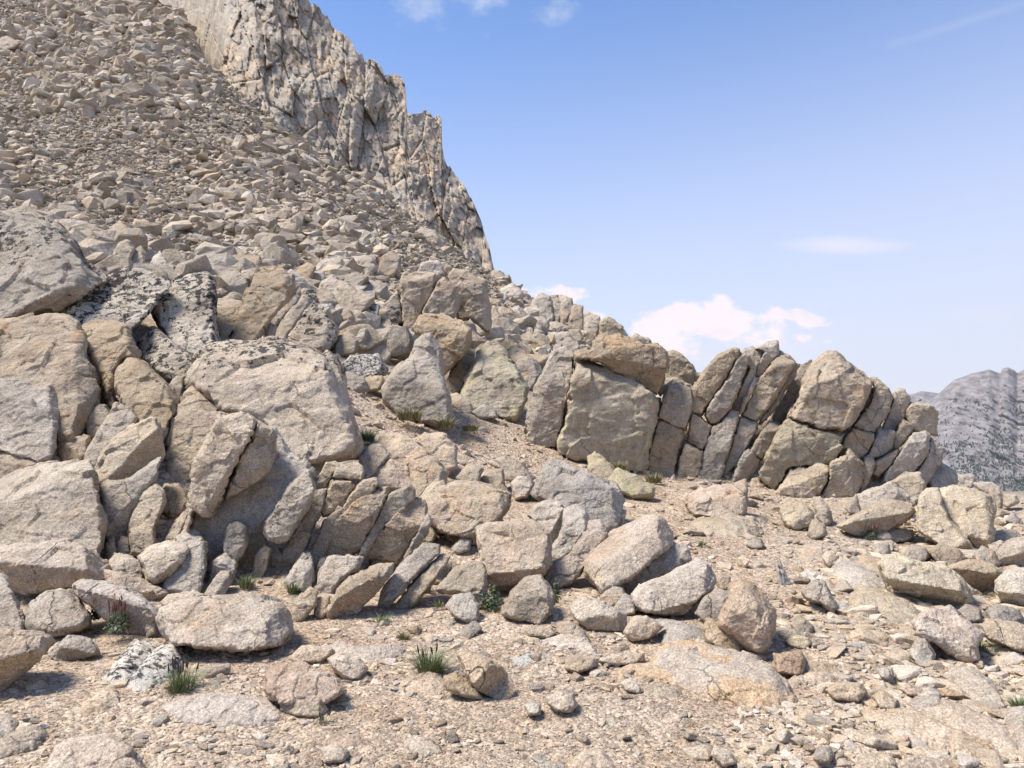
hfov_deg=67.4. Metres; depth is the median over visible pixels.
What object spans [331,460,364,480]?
rock block
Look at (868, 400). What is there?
rock slab
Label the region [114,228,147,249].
scree rock
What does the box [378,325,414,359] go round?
scree rock
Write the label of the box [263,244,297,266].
scree rock
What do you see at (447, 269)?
rock block
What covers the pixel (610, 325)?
boulder
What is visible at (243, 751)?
loose stone
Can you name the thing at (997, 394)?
mountain
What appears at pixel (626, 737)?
loose stone
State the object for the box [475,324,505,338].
scree rock
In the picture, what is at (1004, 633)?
rock slab
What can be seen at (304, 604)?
rock block
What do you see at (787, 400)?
rock slab
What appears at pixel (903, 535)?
boulder
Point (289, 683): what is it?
boulder
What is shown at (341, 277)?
scree rock
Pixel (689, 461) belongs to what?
rock block
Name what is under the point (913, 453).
rock slab
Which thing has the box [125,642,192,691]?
rock slab
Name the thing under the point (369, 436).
grass tuft
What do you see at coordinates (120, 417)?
rock slab
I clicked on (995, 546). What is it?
stone
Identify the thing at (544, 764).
loose stone
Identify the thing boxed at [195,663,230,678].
loose stone
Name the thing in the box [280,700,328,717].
rock slab
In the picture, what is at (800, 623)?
rock slab
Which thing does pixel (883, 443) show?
rock block
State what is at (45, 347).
boulder
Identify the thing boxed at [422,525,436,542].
stone
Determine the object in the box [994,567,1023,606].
boulder
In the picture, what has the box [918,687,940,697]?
rock block
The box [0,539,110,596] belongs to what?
boulder
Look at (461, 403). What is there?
rock slab
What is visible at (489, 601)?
leafy plant
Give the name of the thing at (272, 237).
scree rock
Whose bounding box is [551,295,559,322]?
boulder
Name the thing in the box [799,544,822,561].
rock slab
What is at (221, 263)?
scree rock
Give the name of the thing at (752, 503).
loose stone
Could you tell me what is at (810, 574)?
stone
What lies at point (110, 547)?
stone
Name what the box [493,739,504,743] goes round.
loose stone
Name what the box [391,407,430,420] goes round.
grass tuft
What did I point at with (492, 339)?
rock slab
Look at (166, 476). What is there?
stone
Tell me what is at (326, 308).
scree rock
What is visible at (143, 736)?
loose stone
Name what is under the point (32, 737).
rock slab
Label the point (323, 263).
boulder
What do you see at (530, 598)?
boulder
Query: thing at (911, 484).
rock block
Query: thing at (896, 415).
rock slab
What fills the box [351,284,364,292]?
scree rock
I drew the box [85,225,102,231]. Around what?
scree rock
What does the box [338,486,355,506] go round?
rock slab
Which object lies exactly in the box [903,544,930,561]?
rock block
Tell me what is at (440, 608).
loose stone
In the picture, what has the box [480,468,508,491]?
rock block
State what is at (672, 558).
rock slab
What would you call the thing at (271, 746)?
loose stone
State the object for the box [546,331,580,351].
boulder
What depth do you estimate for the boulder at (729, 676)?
4.24 m
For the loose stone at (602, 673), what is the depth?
4.40 m
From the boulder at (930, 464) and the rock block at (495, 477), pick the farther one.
the boulder at (930, 464)
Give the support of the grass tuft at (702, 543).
on the ground
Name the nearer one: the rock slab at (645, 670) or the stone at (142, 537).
the rock slab at (645, 670)
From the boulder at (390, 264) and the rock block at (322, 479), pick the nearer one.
the rock block at (322, 479)
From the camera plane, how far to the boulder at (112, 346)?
9.57 m
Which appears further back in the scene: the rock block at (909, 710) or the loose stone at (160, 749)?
the rock block at (909, 710)
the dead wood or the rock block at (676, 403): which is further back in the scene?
the rock block at (676, 403)
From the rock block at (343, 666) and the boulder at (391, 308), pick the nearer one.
the rock block at (343, 666)
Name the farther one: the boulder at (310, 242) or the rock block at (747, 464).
the boulder at (310, 242)
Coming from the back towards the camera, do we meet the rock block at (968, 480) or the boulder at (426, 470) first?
the rock block at (968, 480)
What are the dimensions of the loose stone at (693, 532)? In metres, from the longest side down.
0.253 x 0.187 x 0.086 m
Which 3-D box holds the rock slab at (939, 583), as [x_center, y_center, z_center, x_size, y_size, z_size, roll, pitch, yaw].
[3.604,1.729,6.705,0.834,0.465,0.662,0,-2,8]
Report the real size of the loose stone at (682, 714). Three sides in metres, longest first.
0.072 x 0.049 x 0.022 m
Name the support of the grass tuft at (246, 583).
on the ground
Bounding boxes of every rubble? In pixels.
[0,435,1023,767]
[0,627,642,767]
[20,353,756,621]
[220,333,882,507]
[731,507,1023,767]
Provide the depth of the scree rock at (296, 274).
17.12 m
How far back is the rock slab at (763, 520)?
9.67 m
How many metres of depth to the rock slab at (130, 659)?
4.59 m
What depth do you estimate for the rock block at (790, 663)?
4.41 m
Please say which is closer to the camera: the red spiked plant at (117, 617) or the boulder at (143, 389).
the red spiked plant at (117, 617)
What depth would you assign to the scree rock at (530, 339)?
20.95 m
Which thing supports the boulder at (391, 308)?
on the ground
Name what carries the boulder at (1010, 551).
on the ground
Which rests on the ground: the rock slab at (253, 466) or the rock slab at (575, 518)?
the rock slab at (575, 518)
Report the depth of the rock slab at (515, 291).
33.36 m
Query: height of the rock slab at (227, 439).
1.129 m
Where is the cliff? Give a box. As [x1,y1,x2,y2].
[159,0,493,270]
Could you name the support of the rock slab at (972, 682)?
on the ground
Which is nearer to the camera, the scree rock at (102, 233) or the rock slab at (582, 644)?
the rock slab at (582, 644)
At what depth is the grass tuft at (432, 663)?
4.48 m
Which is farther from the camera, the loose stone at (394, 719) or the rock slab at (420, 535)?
the rock slab at (420, 535)
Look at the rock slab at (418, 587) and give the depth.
5.98 m
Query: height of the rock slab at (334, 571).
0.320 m
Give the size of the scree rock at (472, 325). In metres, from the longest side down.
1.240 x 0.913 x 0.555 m
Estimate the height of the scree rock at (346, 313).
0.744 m
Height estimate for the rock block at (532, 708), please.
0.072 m
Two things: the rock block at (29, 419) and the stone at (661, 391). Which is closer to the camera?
the rock block at (29, 419)
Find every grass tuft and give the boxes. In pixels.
[142,656,217,693]
[235,573,262,588]
[279,580,304,594]
[311,711,338,725]
[359,427,384,442]
[371,608,395,622]
[389,643,480,674]
[390,629,413,639]
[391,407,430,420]
[432,415,462,428]
[434,601,445,606]
[443,558,457,575]
[458,422,480,430]
[528,491,536,500]
[611,459,629,470]
[642,473,664,482]
[693,539,707,546]
[978,639,1004,653]
[996,693,1023,706]
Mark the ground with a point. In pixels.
(518, 510)
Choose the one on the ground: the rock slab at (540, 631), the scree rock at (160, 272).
the rock slab at (540, 631)
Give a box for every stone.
[28,718,41,723]
[41,753,50,757]
[52,454,61,461]
[57,434,91,460]
[85,403,109,439]
[105,537,116,558]
[116,535,129,553]
[129,523,155,556]
[133,733,147,739]
[133,743,145,747]
[145,621,156,637]
[152,715,169,725]
[153,746,166,753]
[158,472,174,481]
[162,483,187,518]
[164,510,185,540]
[165,458,190,482]
[165,745,180,748]
[170,376,183,397]
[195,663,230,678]
[197,743,207,749]
[203,570,231,595]
[210,677,221,689]
[216,673,229,682]
[239,748,251,754]
[254,741,268,748]
[257,744,274,749]
[271,646,283,655]
[278,762,290,767]
[280,745,292,753]
[282,649,294,655]
[290,748,299,754]
[290,763,303,767]
[305,759,322,766]
[311,462,324,478]
[314,595,330,618]
[331,331,358,356]
[365,375,385,392]
[367,671,377,675]
[379,619,388,625]
[388,716,402,722]
[406,624,421,634]
[407,752,417,759]
[409,728,418,734]
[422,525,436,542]
[429,719,445,726]
[433,607,446,610]
[438,637,453,641]
[439,731,445,737]
[443,731,459,743]
[444,534,457,542]
[444,617,453,625]
[451,537,471,554]
[451,748,460,751]
[456,462,483,480]
[459,460,469,465]
[460,621,481,637]
[472,404,497,419]
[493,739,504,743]
[510,475,533,500]
[516,638,526,644]
[529,653,541,661]
[531,682,544,691]
[531,753,546,762]
[537,760,565,767]
[543,683,554,689]
[570,672,584,681]
[574,733,590,743]
[597,670,608,676]
[601,663,610,667]
[606,684,618,690]
[606,742,618,748]
[617,645,628,650]
[620,670,634,678]
[620,695,632,698]
[622,735,630,739]
[630,333,651,343]
[644,677,653,682]
[658,380,672,396]
[678,712,686,718]
[682,529,703,535]
[682,718,696,727]
[683,733,698,740]
[695,736,709,743]
[711,480,721,482]
[748,492,762,500]
[748,498,757,506]
[749,652,767,660]
[749,741,761,749]
[753,560,765,567]
[759,725,771,728]
[761,660,774,669]
[766,594,776,600]
[771,506,780,511]
[771,520,782,525]
[771,602,782,607]
[776,629,800,639]
[780,539,791,543]
[781,719,794,725]
[791,567,803,571]
[792,538,799,543]
[793,577,809,583]
[801,569,820,581]
[802,743,815,753]
[810,730,832,744]
[812,642,824,648]
[817,644,830,650]
[837,602,852,609]
[840,722,855,729]
[844,494,860,514]
[846,641,873,654]
[871,663,879,671]
[882,622,898,628]
[883,657,903,665]
[897,644,910,648]
[909,695,942,711]
[910,496,917,501]
[939,688,970,699]
[943,759,958,767]
[985,586,995,596]
[988,540,1003,551]
[998,680,1010,685]
[1005,512,1020,523]
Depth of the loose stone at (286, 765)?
3.23 m
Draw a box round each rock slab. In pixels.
[0,36,21,49]
[0,451,36,478]
[0,713,19,737]
[0,725,47,758]
[47,635,100,660]
[72,579,158,634]
[80,684,119,716]
[83,402,137,465]
[94,416,165,482]
[99,457,161,543]
[101,639,162,684]
[103,569,168,600]
[107,552,144,578]
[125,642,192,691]
[160,590,205,605]
[161,692,281,727]
[183,411,257,531]
[191,418,315,562]
[207,553,238,585]
[222,520,249,561]
[224,423,277,500]
[238,539,264,568]
[251,543,271,576]
[263,472,315,543]
[268,543,281,567]
[275,289,317,337]
[280,488,326,566]
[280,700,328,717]
[288,644,334,662]
[292,548,311,563]
[295,551,308,562]
[311,506,344,569]
[313,556,326,582]
[316,554,363,593]
[321,479,354,517]
[322,733,362,748]
[325,486,390,556]
[326,562,393,618]
[330,641,405,660]
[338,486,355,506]
[342,353,388,377]
[343,477,379,510]
[357,515,385,560]
[363,303,379,315]
[366,496,427,564]
[367,533,377,551]
[369,558,398,569]
[376,432,433,466]
[377,542,440,607]
[379,484,415,522]
[395,550,455,607]
[396,671,447,695]
[399,513,432,563]
[404,734,442,757]
[443,672,483,699]
[445,348,474,393]
[450,393,473,413]
[486,455,536,481]
[487,338,503,341]
[500,283,526,299]
[512,653,549,665]
[523,345,574,447]
[525,625,555,637]
[540,633,596,654]
[543,519,608,587]
[549,321,570,330]
[552,504,588,560]
[564,654,599,673]
[569,748,615,767]
[587,451,614,480]
[599,652,644,666]
[608,467,655,499]
[614,662,670,682]
[620,677,640,693]
[622,542,691,592]
[623,615,663,641]
[643,683,679,697]
[648,616,703,643]
[664,350,698,385]
[665,377,691,387]
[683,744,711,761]
[687,514,766,537]
[691,347,740,416]
[704,354,750,424]
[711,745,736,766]
[724,416,757,472]
[732,346,762,411]
[739,376,758,414]
[740,350,795,421]
[747,513,767,526]
[755,340,778,376]
[758,363,800,424]
[771,359,811,424]
[784,635,812,648]
[788,671,842,689]
[789,660,841,676]
[790,614,813,632]
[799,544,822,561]
[813,496,832,525]
[831,559,888,589]
[840,727,896,749]
[848,585,920,623]
[853,377,892,433]
[857,553,881,568]
[859,387,873,415]
[861,698,1008,760]
[872,449,899,477]
[877,553,973,606]
[880,431,930,483]
[882,388,910,430]
[898,754,950,767]
[899,683,922,696]
[916,487,975,549]
[922,698,1018,753]
[947,665,1004,706]
[958,604,982,623]
[972,546,1000,566]
[973,482,1000,493]
[979,618,1023,651]
[985,604,1023,621]
[992,645,1023,656]
[994,530,1020,540]
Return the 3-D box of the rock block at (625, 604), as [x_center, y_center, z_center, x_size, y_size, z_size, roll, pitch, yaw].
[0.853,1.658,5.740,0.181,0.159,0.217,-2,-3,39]
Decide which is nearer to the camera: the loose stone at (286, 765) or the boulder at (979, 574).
the loose stone at (286, 765)
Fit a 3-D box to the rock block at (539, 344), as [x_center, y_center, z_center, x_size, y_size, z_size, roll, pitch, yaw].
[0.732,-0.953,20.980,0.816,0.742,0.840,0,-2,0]
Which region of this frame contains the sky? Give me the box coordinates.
[309,0,1023,394]
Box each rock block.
[0,378,59,462]
[0,459,108,554]
[127,483,166,537]
[136,325,191,386]
[137,540,189,584]
[151,272,220,354]
[161,528,208,593]
[163,385,217,466]
[216,298,241,336]
[236,256,262,266]
[263,322,277,335]
[271,288,301,325]
[283,552,314,591]
[291,586,318,621]
[295,262,315,278]
[312,270,326,280]
[314,461,339,488]
[320,744,349,763]
[327,652,368,678]
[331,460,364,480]
[418,260,444,277]
[443,264,451,276]
[445,592,479,623]
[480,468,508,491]
[491,270,511,282]
[498,306,512,314]
[524,700,540,715]
[527,499,564,543]
[528,338,546,348]
[546,690,577,713]
[556,620,576,634]
[569,329,583,342]
[569,595,626,631]
[573,626,590,642]
[600,586,624,606]
[614,593,635,615]
[648,418,683,474]
[658,382,692,430]
[677,441,703,477]
[687,413,711,449]
[694,588,727,622]
[702,617,744,651]
[716,571,730,589]
[731,448,760,481]
[746,537,765,549]
[749,477,763,487]
[750,420,780,459]
[773,651,806,675]
[801,578,837,611]
[807,519,827,539]
[813,745,834,764]
[822,551,838,567]
[838,427,874,460]
[860,452,875,490]
[868,428,895,459]
[872,689,897,708]
[874,542,891,555]
[877,667,893,680]
[891,471,925,502]
[893,419,913,449]
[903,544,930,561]
[903,707,938,720]
[905,402,938,436]
[908,637,935,661]
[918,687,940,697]
[928,542,967,562]
[957,473,976,487]
[988,487,1003,508]
[1003,494,1019,508]
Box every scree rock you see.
[8,205,44,219]
[69,228,87,243]
[79,237,104,246]
[81,247,90,256]
[84,229,96,236]
[84,242,119,256]
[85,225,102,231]
[95,255,132,269]
[97,229,116,236]
[97,237,115,241]
[103,233,114,238]
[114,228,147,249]
[133,263,176,277]
[148,238,172,251]
[152,267,172,281]
[161,249,184,262]
[175,255,212,274]
[194,246,237,257]
[208,252,237,264]
[210,269,217,274]
[211,261,233,267]
[212,265,232,270]
[213,275,228,288]
[217,270,247,293]
[222,292,242,300]
[232,253,267,265]
[234,257,255,270]
[241,266,262,273]
[248,269,255,283]
[254,232,286,246]
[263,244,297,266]
[264,259,277,265]
[274,241,289,253]
[287,269,316,289]
[295,278,309,288]
[297,282,311,288]
[304,277,320,287]
[316,288,337,305]
[317,298,333,304]
[318,303,334,322]
[327,267,350,275]
[331,309,342,324]
[334,304,346,313]
[337,275,345,280]
[338,324,382,350]
[339,318,357,329]
[341,309,355,322]
[344,273,368,285]
[350,310,365,318]
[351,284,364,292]
[356,318,371,324]
[356,328,368,350]
[357,343,390,363]
[363,311,380,328]
[367,280,389,300]
[369,276,377,279]
[375,319,391,331]
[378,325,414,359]
[382,333,388,343]
[392,324,419,339]
[454,318,475,330]
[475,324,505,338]
[491,306,502,318]
[491,339,519,349]
[492,317,519,333]
[502,313,525,320]
[505,334,517,340]
[511,334,519,340]
[514,315,536,326]
[520,331,537,343]
[529,354,547,367]
[533,329,543,333]
[533,333,550,344]
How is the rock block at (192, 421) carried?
on the ground
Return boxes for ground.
[0,0,1023,767]
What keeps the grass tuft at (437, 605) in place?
on the ground
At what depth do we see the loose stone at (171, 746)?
3.50 m
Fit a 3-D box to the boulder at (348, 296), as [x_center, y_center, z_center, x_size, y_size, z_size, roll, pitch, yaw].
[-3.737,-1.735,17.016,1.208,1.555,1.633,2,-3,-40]
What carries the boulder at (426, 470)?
on the ground
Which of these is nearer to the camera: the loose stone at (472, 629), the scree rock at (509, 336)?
the loose stone at (472, 629)
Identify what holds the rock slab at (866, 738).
on the ground
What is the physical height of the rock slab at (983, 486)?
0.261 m
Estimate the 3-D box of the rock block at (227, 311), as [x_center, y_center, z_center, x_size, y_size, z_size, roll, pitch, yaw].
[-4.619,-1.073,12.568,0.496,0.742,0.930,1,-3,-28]
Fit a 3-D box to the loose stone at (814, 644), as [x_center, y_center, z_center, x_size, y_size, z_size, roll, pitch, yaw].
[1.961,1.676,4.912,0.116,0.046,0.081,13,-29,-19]
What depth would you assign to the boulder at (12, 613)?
5.37 m
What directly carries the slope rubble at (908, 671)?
on the ground
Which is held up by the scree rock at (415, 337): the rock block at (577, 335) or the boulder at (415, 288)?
the boulder at (415, 288)
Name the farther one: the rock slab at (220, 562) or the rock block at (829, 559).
the rock block at (829, 559)
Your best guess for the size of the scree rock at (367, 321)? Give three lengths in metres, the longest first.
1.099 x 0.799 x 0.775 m
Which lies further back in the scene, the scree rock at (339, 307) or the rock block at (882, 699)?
the scree rock at (339, 307)
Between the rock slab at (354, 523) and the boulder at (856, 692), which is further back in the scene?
the rock slab at (354, 523)
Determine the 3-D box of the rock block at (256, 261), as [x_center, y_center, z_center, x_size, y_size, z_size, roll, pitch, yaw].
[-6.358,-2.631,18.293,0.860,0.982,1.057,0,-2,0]
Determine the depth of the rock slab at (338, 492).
6.96 m
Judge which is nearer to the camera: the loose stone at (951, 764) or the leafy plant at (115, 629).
the loose stone at (951, 764)
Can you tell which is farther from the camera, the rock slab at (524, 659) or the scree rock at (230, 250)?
the scree rock at (230, 250)
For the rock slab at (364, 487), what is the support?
on the rock slab at (321, 544)
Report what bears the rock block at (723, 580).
on the ground
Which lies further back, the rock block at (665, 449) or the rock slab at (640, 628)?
the rock block at (665, 449)
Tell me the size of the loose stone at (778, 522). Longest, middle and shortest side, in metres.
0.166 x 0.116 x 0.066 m
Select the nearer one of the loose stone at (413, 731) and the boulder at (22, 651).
the loose stone at (413, 731)
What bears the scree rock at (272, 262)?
on the ground
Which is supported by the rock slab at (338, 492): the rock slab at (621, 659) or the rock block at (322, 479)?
the rock block at (322, 479)
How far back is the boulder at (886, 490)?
10.90 m
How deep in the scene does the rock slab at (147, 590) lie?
6.12 m
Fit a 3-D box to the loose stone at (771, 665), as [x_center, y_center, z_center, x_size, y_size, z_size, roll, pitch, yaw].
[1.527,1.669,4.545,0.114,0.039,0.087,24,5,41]
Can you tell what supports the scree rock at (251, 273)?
on the ground
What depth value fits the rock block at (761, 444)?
12.95 m
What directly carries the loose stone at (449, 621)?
on the ground
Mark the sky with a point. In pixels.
(705, 179)
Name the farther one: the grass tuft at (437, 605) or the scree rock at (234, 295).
the scree rock at (234, 295)
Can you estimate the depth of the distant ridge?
2311.27 m
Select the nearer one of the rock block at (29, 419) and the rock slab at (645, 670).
the rock slab at (645, 670)
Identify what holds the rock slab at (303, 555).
on the ground
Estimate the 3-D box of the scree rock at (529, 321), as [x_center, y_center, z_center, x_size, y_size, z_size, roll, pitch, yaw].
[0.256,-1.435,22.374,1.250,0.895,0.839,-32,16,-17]
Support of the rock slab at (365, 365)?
on the ground
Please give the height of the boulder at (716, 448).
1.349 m
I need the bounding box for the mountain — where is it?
[883,367,1023,491]
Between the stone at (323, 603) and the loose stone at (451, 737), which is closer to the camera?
the loose stone at (451, 737)
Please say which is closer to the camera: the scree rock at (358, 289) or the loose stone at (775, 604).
the loose stone at (775, 604)
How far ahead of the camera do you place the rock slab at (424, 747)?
3.48 m
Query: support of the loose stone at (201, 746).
on the ground
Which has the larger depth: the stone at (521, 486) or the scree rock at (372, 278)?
the scree rock at (372, 278)
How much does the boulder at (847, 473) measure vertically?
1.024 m
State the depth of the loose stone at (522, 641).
4.94 m
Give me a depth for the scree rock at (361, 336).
15.23 m
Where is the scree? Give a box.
[0,0,604,365]
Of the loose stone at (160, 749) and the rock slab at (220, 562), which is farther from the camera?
the rock slab at (220, 562)
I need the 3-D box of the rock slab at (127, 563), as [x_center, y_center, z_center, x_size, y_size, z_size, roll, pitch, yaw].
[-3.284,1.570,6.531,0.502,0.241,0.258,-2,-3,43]
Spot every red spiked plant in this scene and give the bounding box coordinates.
[106,593,130,626]
[865,524,880,538]
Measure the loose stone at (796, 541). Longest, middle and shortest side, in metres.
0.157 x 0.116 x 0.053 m
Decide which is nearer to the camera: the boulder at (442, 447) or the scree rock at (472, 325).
the boulder at (442, 447)
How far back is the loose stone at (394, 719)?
3.77 m
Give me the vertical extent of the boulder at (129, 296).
1.566 m
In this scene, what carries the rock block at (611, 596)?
on the ground
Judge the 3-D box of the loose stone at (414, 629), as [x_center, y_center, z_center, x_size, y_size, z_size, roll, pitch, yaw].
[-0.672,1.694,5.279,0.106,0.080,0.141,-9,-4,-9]
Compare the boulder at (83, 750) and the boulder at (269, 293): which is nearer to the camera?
the boulder at (83, 750)
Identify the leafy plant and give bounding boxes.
[91,608,100,620]
[101,620,134,633]
[479,584,504,612]
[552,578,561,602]
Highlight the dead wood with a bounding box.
[776,558,792,584]
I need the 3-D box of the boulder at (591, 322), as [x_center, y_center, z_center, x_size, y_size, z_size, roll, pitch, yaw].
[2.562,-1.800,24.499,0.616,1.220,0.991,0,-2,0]
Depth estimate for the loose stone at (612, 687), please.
4.17 m
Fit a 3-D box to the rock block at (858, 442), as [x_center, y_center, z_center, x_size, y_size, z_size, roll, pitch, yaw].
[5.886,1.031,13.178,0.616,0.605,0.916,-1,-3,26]
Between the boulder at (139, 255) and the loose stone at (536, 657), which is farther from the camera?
the boulder at (139, 255)
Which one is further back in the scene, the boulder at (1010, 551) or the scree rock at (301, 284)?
the scree rock at (301, 284)
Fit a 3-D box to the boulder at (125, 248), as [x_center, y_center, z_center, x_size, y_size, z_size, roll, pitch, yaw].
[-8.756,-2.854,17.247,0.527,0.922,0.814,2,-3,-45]
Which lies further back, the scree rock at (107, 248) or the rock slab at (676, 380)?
the scree rock at (107, 248)
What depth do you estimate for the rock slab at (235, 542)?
6.55 m
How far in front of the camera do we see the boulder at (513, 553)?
6.35 m
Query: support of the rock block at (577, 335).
on the scree
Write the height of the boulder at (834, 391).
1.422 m
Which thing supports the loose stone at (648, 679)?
on the ground
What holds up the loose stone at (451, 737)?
on the ground
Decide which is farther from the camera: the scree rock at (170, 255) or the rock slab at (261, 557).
the scree rock at (170, 255)
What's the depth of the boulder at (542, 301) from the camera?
27.97 m
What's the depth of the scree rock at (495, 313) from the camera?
21.59 m
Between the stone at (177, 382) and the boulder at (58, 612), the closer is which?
the boulder at (58, 612)
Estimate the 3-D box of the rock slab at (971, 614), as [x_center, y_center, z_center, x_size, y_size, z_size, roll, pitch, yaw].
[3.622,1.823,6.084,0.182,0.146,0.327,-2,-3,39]
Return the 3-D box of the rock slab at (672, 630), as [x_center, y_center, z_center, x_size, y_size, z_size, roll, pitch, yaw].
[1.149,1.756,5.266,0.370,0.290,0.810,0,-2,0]
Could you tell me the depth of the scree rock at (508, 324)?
21.20 m
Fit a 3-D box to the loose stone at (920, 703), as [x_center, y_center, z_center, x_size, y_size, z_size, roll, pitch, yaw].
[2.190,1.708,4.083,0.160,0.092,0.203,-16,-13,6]
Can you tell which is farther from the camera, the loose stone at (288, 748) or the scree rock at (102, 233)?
the scree rock at (102, 233)
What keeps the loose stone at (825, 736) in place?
on the ground
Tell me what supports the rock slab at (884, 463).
on the ground
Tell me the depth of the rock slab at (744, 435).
12.99 m
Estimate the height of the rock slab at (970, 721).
0.296 m
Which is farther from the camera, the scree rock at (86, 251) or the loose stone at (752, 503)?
the scree rock at (86, 251)
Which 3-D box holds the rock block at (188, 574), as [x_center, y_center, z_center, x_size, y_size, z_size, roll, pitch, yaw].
[-2.700,1.500,6.442,0.411,0.518,0.629,0,-2,0]
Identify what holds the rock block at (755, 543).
on the ground
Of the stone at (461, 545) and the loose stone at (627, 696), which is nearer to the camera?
the loose stone at (627, 696)
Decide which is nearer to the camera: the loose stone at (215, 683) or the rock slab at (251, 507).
the loose stone at (215, 683)
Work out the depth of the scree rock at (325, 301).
16.02 m
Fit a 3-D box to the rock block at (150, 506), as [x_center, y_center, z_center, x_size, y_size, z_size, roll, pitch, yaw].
[-3.449,1.241,7.263,0.369,0.597,0.640,0,-2,0]
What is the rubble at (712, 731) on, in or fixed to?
on the ground
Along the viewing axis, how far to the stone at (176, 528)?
7.18 m
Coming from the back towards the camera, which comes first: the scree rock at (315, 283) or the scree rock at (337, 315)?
the scree rock at (315, 283)
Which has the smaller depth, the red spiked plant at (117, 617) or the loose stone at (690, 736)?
the loose stone at (690, 736)
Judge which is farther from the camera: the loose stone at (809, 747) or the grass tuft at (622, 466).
the grass tuft at (622, 466)
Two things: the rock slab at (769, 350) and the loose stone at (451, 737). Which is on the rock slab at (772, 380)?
the rock slab at (769, 350)
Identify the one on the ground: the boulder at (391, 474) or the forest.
the boulder at (391, 474)
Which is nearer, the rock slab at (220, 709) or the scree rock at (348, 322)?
the rock slab at (220, 709)
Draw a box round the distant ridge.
[910,391,938,403]
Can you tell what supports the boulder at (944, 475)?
on the ground
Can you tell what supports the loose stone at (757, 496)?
on the ground
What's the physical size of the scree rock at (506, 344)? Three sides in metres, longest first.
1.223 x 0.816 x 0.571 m
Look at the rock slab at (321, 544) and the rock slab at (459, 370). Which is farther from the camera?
the rock slab at (459, 370)
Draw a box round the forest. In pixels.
[935,398,1023,490]
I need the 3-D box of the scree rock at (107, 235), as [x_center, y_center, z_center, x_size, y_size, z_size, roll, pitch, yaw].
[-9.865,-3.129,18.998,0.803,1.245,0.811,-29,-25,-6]
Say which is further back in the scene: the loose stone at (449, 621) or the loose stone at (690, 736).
the loose stone at (449, 621)
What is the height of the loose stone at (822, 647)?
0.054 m
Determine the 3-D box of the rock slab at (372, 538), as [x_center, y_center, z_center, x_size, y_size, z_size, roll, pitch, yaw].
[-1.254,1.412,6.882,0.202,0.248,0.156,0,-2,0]
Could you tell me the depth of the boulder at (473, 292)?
17.96 m
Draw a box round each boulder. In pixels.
[0,211,107,318]
[0,312,101,449]
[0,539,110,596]
[0,570,25,629]
[0,622,55,691]
[24,588,91,636]
[43,733,143,767]
[63,266,171,344]
[81,319,141,409]
[110,221,129,229]
[113,239,135,258]
[114,357,180,447]
[131,246,147,263]
[132,218,148,225]
[150,251,168,263]
[155,592,293,652]
[184,336,363,464]
[231,266,298,340]
[264,660,346,704]
[289,299,339,351]
[298,238,320,247]
[316,258,345,270]
[317,274,374,311]
[346,371,369,392]
[352,255,378,273]
[355,443,389,478]
[370,457,410,489]
[378,251,401,277]
[379,288,401,326]
[381,333,453,430]
[398,271,439,331]
[409,452,448,495]
[412,432,457,476]
[413,313,471,375]
[416,227,444,247]
[420,480,511,545]
[421,277,461,318]
[435,560,488,608]
[446,268,491,333]
[456,650,515,698]
[460,340,528,422]
[474,519,552,591]
[500,574,555,624]
[507,345,542,390]
[513,316,549,331]
[530,292,553,320]
[531,458,626,532]
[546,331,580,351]
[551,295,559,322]
[556,360,659,473]
[559,295,572,323]
[568,304,583,328]
[573,333,669,394]
[583,310,600,336]
[583,514,673,593]
[599,316,627,335]
[630,557,716,616]
[649,639,797,708]
[682,479,748,516]
[699,408,739,479]
[717,579,776,654]
[757,418,845,488]
[776,463,829,497]
[779,498,813,529]
[786,350,872,431]
[821,448,865,497]
[825,681,867,702]
[836,499,915,536]
[853,753,897,767]
[856,481,914,509]
[888,528,914,542]
[910,604,985,663]
[916,435,945,484]
[928,462,957,487]
[939,485,996,548]
[948,558,1001,591]
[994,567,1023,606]
[996,536,1023,566]
[1004,706,1023,750]
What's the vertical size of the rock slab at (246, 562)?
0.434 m
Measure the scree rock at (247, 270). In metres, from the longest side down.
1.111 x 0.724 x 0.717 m
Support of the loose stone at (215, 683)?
on the ground
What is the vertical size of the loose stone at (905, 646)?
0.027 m
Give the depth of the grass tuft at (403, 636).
5.16 m
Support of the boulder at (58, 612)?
on the ground
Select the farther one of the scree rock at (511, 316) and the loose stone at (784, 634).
the scree rock at (511, 316)
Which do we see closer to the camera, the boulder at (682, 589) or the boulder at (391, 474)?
the boulder at (682, 589)
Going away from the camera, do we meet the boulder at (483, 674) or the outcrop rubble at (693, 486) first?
the boulder at (483, 674)
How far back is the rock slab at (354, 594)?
5.63 m
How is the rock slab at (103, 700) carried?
on the ground
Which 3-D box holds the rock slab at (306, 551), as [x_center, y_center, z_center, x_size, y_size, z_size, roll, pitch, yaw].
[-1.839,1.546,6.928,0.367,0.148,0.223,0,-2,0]
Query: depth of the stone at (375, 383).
12.55 m
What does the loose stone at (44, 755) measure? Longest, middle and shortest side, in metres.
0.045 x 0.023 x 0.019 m
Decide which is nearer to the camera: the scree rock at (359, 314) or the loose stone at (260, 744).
the loose stone at (260, 744)
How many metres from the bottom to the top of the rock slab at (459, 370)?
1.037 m
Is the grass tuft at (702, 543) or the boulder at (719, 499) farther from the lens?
the boulder at (719, 499)
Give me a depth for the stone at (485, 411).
13.42 m
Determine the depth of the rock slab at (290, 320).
13.64 m
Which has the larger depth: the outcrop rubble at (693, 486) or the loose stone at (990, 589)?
the outcrop rubble at (693, 486)

